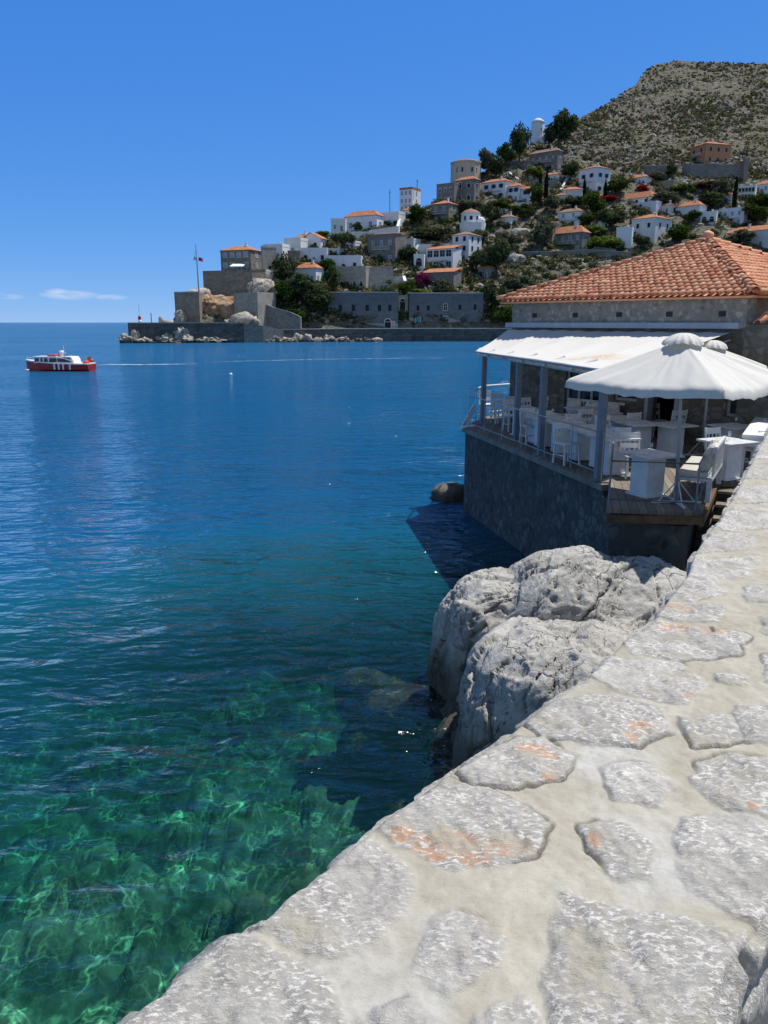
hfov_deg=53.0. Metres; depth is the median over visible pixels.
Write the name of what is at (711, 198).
tree
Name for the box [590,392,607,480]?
post
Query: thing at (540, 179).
cypress
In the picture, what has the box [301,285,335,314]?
tree
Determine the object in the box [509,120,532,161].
pine tree
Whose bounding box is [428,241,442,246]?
shrub
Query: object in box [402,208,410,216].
white house
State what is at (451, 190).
stone house
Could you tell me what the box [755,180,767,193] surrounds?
white house
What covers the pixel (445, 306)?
window
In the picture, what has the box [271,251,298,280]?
tree
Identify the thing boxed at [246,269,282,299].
rocky cliff
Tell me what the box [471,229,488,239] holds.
shrub
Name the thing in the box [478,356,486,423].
post
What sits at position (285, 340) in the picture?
shore boulder
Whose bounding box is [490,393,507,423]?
chair
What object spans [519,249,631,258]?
retaining wall
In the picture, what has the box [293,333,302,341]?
shore boulder
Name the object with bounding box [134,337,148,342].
shore boulder
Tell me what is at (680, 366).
parasol
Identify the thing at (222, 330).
quay
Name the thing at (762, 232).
long house
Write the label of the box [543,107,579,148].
pine tree
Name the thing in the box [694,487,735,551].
shore ground
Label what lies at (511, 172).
hillside stair
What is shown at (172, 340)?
shore boulder
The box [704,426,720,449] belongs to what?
chair
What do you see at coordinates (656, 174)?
shrub
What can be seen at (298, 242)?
white house
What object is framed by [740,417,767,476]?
chair
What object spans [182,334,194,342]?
shore boulder
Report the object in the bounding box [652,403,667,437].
chair
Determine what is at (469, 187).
stone mansion
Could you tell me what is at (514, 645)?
boulder
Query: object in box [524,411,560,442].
dining table
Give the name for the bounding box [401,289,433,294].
shrub
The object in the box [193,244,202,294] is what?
flagpole
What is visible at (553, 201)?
tree
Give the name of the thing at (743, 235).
tree
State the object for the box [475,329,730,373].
awning
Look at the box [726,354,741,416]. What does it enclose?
window
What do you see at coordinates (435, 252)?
window
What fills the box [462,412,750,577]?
restaurant terrace
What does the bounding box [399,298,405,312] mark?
window
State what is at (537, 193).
tree
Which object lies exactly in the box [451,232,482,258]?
white house
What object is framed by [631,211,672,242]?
white house
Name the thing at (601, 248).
garden wall
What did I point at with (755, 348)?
side wall
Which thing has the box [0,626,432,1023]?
seabed
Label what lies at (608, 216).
tree
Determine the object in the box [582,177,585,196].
cypress
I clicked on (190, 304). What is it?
bastion
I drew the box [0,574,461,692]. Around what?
deep seabed
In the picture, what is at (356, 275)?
arched house
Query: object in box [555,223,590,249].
stone house
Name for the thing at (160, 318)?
domed hut
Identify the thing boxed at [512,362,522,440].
post
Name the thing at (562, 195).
white house
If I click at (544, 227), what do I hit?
tree
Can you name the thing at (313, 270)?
white house
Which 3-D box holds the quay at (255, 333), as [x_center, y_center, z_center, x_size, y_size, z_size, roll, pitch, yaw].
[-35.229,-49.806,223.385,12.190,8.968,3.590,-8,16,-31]
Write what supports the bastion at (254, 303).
on the hillside
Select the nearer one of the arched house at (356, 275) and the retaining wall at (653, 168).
the arched house at (356, 275)
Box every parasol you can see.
[565,333,767,508]
[683,340,767,455]
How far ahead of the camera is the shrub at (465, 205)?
292.27 m
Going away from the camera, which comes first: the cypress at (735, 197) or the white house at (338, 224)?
the white house at (338, 224)
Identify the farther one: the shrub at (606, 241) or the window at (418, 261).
the shrub at (606, 241)
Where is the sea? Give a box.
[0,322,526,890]
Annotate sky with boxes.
[0,0,767,321]
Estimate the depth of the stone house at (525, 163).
328.70 m
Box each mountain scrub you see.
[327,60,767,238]
[328,60,767,237]
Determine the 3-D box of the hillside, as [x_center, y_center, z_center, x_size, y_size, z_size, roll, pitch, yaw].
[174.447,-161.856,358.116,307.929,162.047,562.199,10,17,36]
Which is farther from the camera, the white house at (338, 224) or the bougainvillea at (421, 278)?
the white house at (338, 224)
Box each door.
[384,318,390,327]
[415,317,420,321]
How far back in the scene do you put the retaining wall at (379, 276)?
246.14 m
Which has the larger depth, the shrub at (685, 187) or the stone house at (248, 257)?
the shrub at (685, 187)
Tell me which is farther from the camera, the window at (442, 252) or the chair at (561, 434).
the window at (442, 252)
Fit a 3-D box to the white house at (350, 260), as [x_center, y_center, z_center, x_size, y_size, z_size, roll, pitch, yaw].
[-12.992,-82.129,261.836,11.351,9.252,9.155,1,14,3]
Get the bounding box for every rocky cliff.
[174,310,186,321]
[187,288,210,294]
[202,294,233,318]
[224,311,260,324]
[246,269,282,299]
[504,251,585,265]
[510,228,530,236]
[547,221,560,243]
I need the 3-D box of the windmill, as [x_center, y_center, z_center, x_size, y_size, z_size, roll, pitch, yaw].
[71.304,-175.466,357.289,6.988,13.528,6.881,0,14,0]
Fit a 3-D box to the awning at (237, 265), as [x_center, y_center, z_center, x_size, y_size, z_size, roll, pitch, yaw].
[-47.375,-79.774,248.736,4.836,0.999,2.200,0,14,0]
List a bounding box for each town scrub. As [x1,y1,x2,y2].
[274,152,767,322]
[275,151,765,323]
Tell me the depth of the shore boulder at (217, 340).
217.29 m
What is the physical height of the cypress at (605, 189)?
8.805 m
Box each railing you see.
[468,383,509,421]
[468,395,604,479]
[607,440,712,510]
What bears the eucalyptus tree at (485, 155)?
on the hillside
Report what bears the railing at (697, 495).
on the timber platform
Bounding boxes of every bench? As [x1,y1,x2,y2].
[673,436,725,502]
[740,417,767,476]
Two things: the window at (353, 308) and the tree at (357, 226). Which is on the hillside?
the tree at (357, 226)
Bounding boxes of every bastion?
[174,291,203,321]
[233,292,275,325]
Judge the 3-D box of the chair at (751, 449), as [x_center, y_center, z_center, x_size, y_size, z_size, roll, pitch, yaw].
[7.712,-1.294,16.007,0.431,0.884,0.512,-6,15,-22]
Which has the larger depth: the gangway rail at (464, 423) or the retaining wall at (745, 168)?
the retaining wall at (745, 168)
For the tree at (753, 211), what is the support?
on the hillside
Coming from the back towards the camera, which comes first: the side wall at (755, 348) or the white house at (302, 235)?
the white house at (302, 235)
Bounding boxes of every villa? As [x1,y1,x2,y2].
[624,191,654,202]
[631,200,661,211]
[689,138,731,162]
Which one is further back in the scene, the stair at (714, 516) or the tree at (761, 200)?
the tree at (761, 200)
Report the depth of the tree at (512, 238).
263.91 m
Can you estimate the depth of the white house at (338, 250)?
265.10 m
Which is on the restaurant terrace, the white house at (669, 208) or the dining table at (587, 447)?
the dining table at (587, 447)
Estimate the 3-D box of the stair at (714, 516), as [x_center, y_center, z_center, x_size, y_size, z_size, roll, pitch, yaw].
[6.425,0.866,13.634,1.400,1.948,3.207,7,15,26]
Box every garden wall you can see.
[330,231,368,238]
[369,219,400,233]
[394,276,406,284]
[413,243,451,255]
[594,247,615,250]
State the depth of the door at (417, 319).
239.19 m
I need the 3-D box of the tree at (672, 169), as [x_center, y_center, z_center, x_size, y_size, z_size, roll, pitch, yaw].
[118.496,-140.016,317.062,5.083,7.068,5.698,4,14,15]
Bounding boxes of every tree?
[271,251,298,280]
[273,280,296,307]
[283,272,316,304]
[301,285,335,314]
[319,258,335,269]
[323,264,340,291]
[352,222,362,230]
[398,244,418,261]
[406,203,426,225]
[410,226,443,241]
[468,250,494,267]
[478,147,494,175]
[479,200,502,224]
[479,277,507,308]
[485,234,510,274]
[489,154,505,176]
[494,231,521,250]
[496,142,516,167]
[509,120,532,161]
[526,182,543,208]
[531,215,556,249]
[542,126,555,147]
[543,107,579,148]
[544,194,564,213]
[560,159,580,177]
[564,195,582,207]
[581,188,606,212]
[596,208,627,228]
[607,176,631,195]
[633,234,650,247]
[665,163,677,178]
[665,223,689,243]
[682,209,701,222]
[696,192,725,209]
[711,174,734,201]
[727,228,758,243]
[741,203,767,225]
[744,192,767,206]
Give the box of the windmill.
[530,118,544,142]
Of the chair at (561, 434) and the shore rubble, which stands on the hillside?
the shore rubble
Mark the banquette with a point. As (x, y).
(575, 402)
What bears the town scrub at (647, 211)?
on the hillside
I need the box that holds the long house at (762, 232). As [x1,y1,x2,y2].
[727,224,767,247]
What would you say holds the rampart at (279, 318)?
on the hillside
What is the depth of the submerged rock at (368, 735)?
12.68 m
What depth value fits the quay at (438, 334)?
231.77 m
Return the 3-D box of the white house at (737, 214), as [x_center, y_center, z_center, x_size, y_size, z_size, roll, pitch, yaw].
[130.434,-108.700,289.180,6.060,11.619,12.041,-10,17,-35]
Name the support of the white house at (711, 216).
on the hillside
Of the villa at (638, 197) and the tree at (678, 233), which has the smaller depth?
the tree at (678, 233)
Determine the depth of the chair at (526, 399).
22.62 m
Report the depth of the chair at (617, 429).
16.17 m
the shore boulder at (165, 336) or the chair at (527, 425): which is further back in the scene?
the shore boulder at (165, 336)
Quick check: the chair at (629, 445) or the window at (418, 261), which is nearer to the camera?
the chair at (629, 445)
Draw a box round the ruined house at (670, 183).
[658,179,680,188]
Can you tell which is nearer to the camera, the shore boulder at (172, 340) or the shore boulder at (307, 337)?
the shore boulder at (172, 340)
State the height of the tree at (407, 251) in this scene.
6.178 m
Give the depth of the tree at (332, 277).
240.32 m
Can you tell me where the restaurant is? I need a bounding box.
[496,230,767,446]
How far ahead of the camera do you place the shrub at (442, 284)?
243.36 m
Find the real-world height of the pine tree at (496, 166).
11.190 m
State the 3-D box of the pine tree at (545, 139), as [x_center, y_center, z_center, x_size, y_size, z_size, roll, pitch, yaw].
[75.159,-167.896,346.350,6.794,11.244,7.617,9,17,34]
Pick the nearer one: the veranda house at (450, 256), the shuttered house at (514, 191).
the veranda house at (450, 256)
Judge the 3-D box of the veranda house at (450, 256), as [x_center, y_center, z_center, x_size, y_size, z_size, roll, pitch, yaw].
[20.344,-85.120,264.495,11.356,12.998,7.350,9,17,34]
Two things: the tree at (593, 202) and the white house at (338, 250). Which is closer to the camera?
the white house at (338, 250)
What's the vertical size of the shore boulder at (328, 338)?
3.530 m
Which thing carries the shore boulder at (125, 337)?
in the sea
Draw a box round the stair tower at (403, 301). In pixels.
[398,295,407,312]
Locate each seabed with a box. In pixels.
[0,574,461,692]
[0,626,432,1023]
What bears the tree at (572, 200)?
on the hillside
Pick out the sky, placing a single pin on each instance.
(135, 135)
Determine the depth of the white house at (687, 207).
289.11 m
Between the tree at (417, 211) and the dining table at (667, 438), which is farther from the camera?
the tree at (417, 211)
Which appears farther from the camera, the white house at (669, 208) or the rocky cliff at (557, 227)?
the white house at (669, 208)
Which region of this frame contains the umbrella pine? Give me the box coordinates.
[330,232,356,253]
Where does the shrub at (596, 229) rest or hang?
on the hillside
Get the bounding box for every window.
[351,304,355,310]
[377,304,381,310]
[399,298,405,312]
[416,258,421,265]
[427,250,432,257]
[433,250,438,256]
[439,250,444,256]
[443,304,447,310]
[446,249,451,256]
[566,368,598,412]
[615,394,635,401]
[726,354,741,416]
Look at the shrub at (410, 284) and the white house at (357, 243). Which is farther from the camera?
the white house at (357, 243)
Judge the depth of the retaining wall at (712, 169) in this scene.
317.73 m
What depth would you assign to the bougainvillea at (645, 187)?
307.38 m
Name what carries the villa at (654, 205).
on the hillside
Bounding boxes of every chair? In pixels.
[478,390,495,418]
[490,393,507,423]
[497,396,514,424]
[502,399,514,431]
[519,408,534,443]
[521,397,530,405]
[537,410,553,430]
[552,422,580,465]
[565,413,580,424]
[578,408,592,423]
[594,415,610,428]
[610,427,630,472]
[617,432,640,478]
[627,412,641,418]
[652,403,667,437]
[671,410,687,443]
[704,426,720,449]
[744,430,765,462]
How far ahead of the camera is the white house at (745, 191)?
300.75 m
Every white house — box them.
[262,242,289,258]
[284,236,307,249]
[293,231,306,237]
[295,259,324,282]
[300,246,328,261]
[327,255,362,267]
[329,246,343,254]
[331,217,346,230]
[346,240,361,248]
[380,210,405,226]
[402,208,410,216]
[407,236,420,247]
[414,254,425,269]
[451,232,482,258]
[498,211,517,226]
[544,170,565,181]
[555,190,568,203]
[557,206,585,225]
[561,187,583,197]
[578,162,610,192]
[590,220,608,227]
[616,225,633,248]
[627,172,652,183]
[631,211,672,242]
[661,200,678,213]
[675,198,707,220]
[700,209,717,224]
[714,205,750,224]
[723,192,737,202]
[737,184,756,197]
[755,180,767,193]
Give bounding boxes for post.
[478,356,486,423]
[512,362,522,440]
[534,367,547,455]
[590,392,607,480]
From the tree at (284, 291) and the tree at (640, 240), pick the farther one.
the tree at (640, 240)
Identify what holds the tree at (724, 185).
on the hillside
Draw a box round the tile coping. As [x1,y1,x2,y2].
[753,310,767,323]
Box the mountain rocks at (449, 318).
[276,62,767,322]
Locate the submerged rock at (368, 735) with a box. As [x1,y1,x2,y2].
[333,667,435,819]
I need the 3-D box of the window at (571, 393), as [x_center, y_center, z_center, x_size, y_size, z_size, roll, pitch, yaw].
[5.806,-3.539,22.063,0.100,2.330,1.306,-11,17,-37]
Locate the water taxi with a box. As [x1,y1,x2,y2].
[26,345,95,370]
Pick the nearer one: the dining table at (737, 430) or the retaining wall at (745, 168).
the dining table at (737, 430)
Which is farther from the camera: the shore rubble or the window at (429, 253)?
the window at (429, 253)
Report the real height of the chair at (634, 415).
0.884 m
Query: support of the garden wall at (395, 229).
on the hillside
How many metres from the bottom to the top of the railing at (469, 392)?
1.042 m
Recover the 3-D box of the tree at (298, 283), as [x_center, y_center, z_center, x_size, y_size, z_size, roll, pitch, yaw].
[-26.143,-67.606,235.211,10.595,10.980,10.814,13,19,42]
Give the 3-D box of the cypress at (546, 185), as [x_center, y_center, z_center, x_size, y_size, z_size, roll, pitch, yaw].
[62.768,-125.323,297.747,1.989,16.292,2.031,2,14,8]
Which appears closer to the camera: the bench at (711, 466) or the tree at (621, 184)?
the bench at (711, 466)
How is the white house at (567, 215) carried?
on the hillside
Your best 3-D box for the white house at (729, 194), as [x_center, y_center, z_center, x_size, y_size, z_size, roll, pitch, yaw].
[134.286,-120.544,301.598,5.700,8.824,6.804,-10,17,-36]
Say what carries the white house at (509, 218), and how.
on the hillside
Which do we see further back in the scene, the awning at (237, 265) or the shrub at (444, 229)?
the shrub at (444, 229)
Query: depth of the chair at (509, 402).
22.02 m
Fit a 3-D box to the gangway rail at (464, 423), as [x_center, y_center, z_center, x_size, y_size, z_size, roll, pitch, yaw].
[2.677,-2.913,23.492,0.472,0.632,1.572,5,15,19]
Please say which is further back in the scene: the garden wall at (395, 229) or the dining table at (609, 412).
the garden wall at (395, 229)
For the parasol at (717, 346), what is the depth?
17.35 m
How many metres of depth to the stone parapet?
1.43 m
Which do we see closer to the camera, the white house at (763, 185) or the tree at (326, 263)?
the tree at (326, 263)
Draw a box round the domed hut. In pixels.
[158,316,173,321]
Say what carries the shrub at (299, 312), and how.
on the hillside
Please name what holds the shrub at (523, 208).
on the hillside
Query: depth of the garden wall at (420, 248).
268.04 m
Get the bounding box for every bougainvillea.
[413,272,430,284]
[599,195,618,200]
[635,184,649,190]
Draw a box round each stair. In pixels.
[506,168,518,180]
[709,488,733,527]
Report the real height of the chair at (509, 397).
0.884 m
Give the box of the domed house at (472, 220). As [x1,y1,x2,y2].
[459,209,485,232]
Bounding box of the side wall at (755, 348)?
[735,325,767,452]
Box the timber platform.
[606,481,717,571]
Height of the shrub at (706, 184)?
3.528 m
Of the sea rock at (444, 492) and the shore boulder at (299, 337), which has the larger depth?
the shore boulder at (299, 337)
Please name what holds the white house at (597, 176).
on the hillside
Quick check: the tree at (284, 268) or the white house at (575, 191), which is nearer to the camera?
the tree at (284, 268)
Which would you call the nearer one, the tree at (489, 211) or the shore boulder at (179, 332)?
the shore boulder at (179, 332)
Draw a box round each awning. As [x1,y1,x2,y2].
[229,264,244,266]
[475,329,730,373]
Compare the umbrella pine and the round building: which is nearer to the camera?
the umbrella pine
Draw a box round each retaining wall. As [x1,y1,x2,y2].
[370,266,393,289]
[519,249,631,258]
[533,180,557,186]
[644,165,666,174]
[682,162,742,177]
[741,157,750,181]
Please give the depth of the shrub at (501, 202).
294.59 m
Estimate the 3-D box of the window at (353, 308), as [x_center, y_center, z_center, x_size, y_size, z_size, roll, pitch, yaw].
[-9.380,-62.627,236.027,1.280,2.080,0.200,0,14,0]
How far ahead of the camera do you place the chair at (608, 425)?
18.32 m
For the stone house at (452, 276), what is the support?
on the hillside
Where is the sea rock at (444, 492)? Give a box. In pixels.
[431,482,463,502]
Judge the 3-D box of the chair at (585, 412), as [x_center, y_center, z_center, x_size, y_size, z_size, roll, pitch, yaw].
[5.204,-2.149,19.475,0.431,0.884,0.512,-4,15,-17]
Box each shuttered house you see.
[481,176,512,197]
[507,183,525,200]
[520,186,531,202]
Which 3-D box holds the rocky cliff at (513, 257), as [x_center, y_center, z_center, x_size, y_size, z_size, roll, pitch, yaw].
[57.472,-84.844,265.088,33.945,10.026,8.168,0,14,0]
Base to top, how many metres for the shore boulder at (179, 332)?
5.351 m
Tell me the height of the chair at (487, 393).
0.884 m
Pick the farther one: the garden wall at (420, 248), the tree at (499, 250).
the garden wall at (420, 248)
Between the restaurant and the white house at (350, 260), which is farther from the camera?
the white house at (350, 260)
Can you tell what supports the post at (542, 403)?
on the restaurant terrace
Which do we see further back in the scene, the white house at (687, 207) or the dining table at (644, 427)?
the white house at (687, 207)
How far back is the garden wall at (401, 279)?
250.17 m
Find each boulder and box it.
[119,333,132,342]
[130,330,139,339]
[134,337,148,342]
[162,333,172,340]
[162,338,180,342]
[173,327,189,339]
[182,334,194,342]
[200,336,213,342]
[209,336,227,342]
[278,338,290,341]
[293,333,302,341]
[302,333,312,341]
[321,334,334,341]
[421,545,686,787]
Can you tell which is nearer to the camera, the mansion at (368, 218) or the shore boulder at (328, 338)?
the shore boulder at (328, 338)
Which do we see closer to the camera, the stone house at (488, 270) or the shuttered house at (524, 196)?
the stone house at (488, 270)
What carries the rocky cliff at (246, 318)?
on the hillside
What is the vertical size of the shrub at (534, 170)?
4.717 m
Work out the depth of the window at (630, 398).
21.04 m
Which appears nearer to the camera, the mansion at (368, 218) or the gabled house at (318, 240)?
the gabled house at (318, 240)
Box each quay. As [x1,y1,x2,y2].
[127,322,243,342]
[243,325,283,342]
[283,328,511,340]
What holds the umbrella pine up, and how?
on the hillside
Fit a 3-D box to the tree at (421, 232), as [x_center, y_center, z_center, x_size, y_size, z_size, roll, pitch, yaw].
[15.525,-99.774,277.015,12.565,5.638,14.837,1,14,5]
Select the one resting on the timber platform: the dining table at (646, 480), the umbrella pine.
the dining table at (646, 480)
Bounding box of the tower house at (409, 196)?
[399,187,420,211]
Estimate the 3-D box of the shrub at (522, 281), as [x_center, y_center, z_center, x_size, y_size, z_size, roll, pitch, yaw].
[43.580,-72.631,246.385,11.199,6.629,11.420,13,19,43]
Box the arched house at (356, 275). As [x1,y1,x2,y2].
[337,264,372,291]
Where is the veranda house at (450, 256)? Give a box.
[425,244,462,267]
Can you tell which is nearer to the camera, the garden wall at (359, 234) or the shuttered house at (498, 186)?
the garden wall at (359, 234)
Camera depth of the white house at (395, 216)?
285.13 m
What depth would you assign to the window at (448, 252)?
259.45 m
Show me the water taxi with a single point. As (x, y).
(53, 362)
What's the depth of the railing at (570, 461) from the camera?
17.64 m
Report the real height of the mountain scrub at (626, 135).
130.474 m
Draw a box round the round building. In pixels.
[450,159,481,182]
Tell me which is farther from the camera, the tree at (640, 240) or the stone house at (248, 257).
the tree at (640, 240)
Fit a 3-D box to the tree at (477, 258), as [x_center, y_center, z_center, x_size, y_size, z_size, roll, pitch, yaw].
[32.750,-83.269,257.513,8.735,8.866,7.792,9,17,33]
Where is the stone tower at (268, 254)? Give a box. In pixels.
[261,246,275,269]
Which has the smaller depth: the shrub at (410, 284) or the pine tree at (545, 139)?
the shrub at (410, 284)
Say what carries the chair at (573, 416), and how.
on the restaurant terrace
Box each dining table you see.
[504,406,538,436]
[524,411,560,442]
[524,414,586,452]
[564,406,622,424]
[565,424,619,466]
[586,433,641,474]
[607,415,641,428]
[615,420,660,449]
[616,448,683,498]
[654,421,698,458]
[696,437,759,480]
[707,422,748,459]
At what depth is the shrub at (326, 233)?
274.11 m
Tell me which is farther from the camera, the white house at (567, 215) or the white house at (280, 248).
the white house at (567, 215)
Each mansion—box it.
[328,292,398,327]
[343,210,384,230]
[408,292,484,321]
[454,176,480,201]
[528,146,563,170]
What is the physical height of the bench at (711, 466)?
0.920 m
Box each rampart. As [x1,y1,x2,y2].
[203,269,265,295]
[266,304,301,328]
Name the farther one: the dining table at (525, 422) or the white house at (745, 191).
the white house at (745, 191)
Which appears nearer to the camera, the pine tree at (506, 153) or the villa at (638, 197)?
the villa at (638, 197)
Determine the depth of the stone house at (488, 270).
255.32 m
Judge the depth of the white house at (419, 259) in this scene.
259.92 m
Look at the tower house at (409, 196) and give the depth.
296.16 m
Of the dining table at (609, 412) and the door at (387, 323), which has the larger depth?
the door at (387, 323)
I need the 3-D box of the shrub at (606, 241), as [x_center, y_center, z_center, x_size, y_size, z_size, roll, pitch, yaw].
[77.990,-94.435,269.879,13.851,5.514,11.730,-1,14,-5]
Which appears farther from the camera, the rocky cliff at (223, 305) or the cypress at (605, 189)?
the cypress at (605, 189)
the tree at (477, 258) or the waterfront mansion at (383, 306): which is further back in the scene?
the tree at (477, 258)
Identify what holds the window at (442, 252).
in the veranda house at (450, 256)
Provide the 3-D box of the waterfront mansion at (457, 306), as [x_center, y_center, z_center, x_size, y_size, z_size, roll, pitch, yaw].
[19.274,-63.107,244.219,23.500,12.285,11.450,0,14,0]
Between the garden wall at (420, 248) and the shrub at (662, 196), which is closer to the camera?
the garden wall at (420, 248)
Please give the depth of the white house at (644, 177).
315.46 m
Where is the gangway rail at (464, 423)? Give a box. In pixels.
[459,404,476,428]
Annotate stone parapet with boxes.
[117,428,767,1023]
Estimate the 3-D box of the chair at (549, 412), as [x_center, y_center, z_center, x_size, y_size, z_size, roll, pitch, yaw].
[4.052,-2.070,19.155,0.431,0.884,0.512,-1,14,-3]
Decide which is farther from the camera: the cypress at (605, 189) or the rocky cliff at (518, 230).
the cypress at (605, 189)
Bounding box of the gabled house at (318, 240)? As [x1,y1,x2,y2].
[304,232,326,247]
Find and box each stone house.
[219,243,261,269]
[287,248,300,261]
[368,232,406,261]
[423,267,462,287]
[430,197,458,220]
[436,182,459,201]
[477,265,495,277]
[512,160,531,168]
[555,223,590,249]
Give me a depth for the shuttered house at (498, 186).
306.05 m
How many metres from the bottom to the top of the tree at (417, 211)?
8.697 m
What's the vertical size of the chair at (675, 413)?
0.884 m
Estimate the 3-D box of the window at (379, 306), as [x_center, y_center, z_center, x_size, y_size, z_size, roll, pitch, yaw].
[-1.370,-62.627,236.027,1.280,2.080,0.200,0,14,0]
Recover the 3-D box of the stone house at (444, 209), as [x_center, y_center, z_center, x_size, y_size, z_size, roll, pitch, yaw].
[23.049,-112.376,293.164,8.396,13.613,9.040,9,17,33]
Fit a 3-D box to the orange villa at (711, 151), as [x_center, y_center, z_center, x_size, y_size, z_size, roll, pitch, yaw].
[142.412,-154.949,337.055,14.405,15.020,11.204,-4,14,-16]
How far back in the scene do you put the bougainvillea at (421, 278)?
249.56 m
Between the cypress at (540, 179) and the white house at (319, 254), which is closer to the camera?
the white house at (319, 254)
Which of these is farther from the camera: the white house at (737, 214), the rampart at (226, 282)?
the white house at (737, 214)
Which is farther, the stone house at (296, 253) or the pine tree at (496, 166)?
the pine tree at (496, 166)
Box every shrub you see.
[285,306,309,318]
[316,230,329,237]
[397,279,415,291]
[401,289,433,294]
[428,225,454,239]
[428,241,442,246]
[433,278,454,291]
[456,199,482,210]
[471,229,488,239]
[490,198,511,207]
[490,304,512,325]
[504,274,536,288]
[510,203,533,214]
[526,166,543,175]
[575,212,598,224]
[584,224,607,234]
[587,235,624,248]
[646,171,665,179]
[646,190,682,203]
[669,183,695,192]
[694,180,733,187]
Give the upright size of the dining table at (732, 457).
0.755 m
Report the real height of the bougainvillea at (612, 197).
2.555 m
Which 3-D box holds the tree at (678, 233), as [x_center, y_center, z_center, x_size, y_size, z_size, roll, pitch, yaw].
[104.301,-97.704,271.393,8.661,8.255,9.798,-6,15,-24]
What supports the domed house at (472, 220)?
on the hillside
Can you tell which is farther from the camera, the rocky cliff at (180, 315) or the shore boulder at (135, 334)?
the rocky cliff at (180, 315)
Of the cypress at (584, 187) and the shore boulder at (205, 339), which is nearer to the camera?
the shore boulder at (205, 339)
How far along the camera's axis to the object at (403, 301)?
239.75 m
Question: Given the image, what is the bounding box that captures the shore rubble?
[122,336,382,342]
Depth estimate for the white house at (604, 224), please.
283.63 m
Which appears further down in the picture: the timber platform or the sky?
the timber platform
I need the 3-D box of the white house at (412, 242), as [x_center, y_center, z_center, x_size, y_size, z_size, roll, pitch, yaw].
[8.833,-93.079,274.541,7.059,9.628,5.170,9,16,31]
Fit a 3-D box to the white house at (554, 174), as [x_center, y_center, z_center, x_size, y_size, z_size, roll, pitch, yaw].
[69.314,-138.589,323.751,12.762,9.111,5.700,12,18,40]
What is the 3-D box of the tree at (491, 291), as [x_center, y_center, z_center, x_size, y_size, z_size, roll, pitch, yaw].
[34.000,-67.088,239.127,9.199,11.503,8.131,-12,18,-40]
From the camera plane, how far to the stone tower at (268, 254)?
243.45 m
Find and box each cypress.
[538,170,541,201]
[543,167,548,205]
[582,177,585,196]
[603,179,607,195]
[732,176,738,207]
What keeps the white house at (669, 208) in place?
on the hillside
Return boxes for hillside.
[173,60,767,328]
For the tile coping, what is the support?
on the side wall at (755, 348)
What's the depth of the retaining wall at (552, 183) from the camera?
313.23 m
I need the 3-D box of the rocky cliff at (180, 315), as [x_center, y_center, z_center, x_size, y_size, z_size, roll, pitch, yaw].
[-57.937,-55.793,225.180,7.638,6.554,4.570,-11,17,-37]
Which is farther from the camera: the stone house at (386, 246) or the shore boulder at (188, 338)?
the stone house at (386, 246)
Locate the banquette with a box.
[560,398,624,416]
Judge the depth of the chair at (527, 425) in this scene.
19.80 m
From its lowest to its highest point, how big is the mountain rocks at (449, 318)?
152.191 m
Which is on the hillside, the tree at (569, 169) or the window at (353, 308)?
the tree at (569, 169)
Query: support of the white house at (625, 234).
on the hillside
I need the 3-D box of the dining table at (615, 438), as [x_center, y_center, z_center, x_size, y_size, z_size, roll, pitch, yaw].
[4.683,-1.183,15.819,0.800,0.755,0.840,-3,14,-12]
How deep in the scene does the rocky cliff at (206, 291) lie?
229.04 m
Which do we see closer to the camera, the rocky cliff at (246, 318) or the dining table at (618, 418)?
the dining table at (618, 418)
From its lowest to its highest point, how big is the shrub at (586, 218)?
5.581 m
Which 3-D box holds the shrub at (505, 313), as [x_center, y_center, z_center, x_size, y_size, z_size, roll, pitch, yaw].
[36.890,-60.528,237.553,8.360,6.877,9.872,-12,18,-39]
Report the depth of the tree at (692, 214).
284.22 m
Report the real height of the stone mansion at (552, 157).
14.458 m

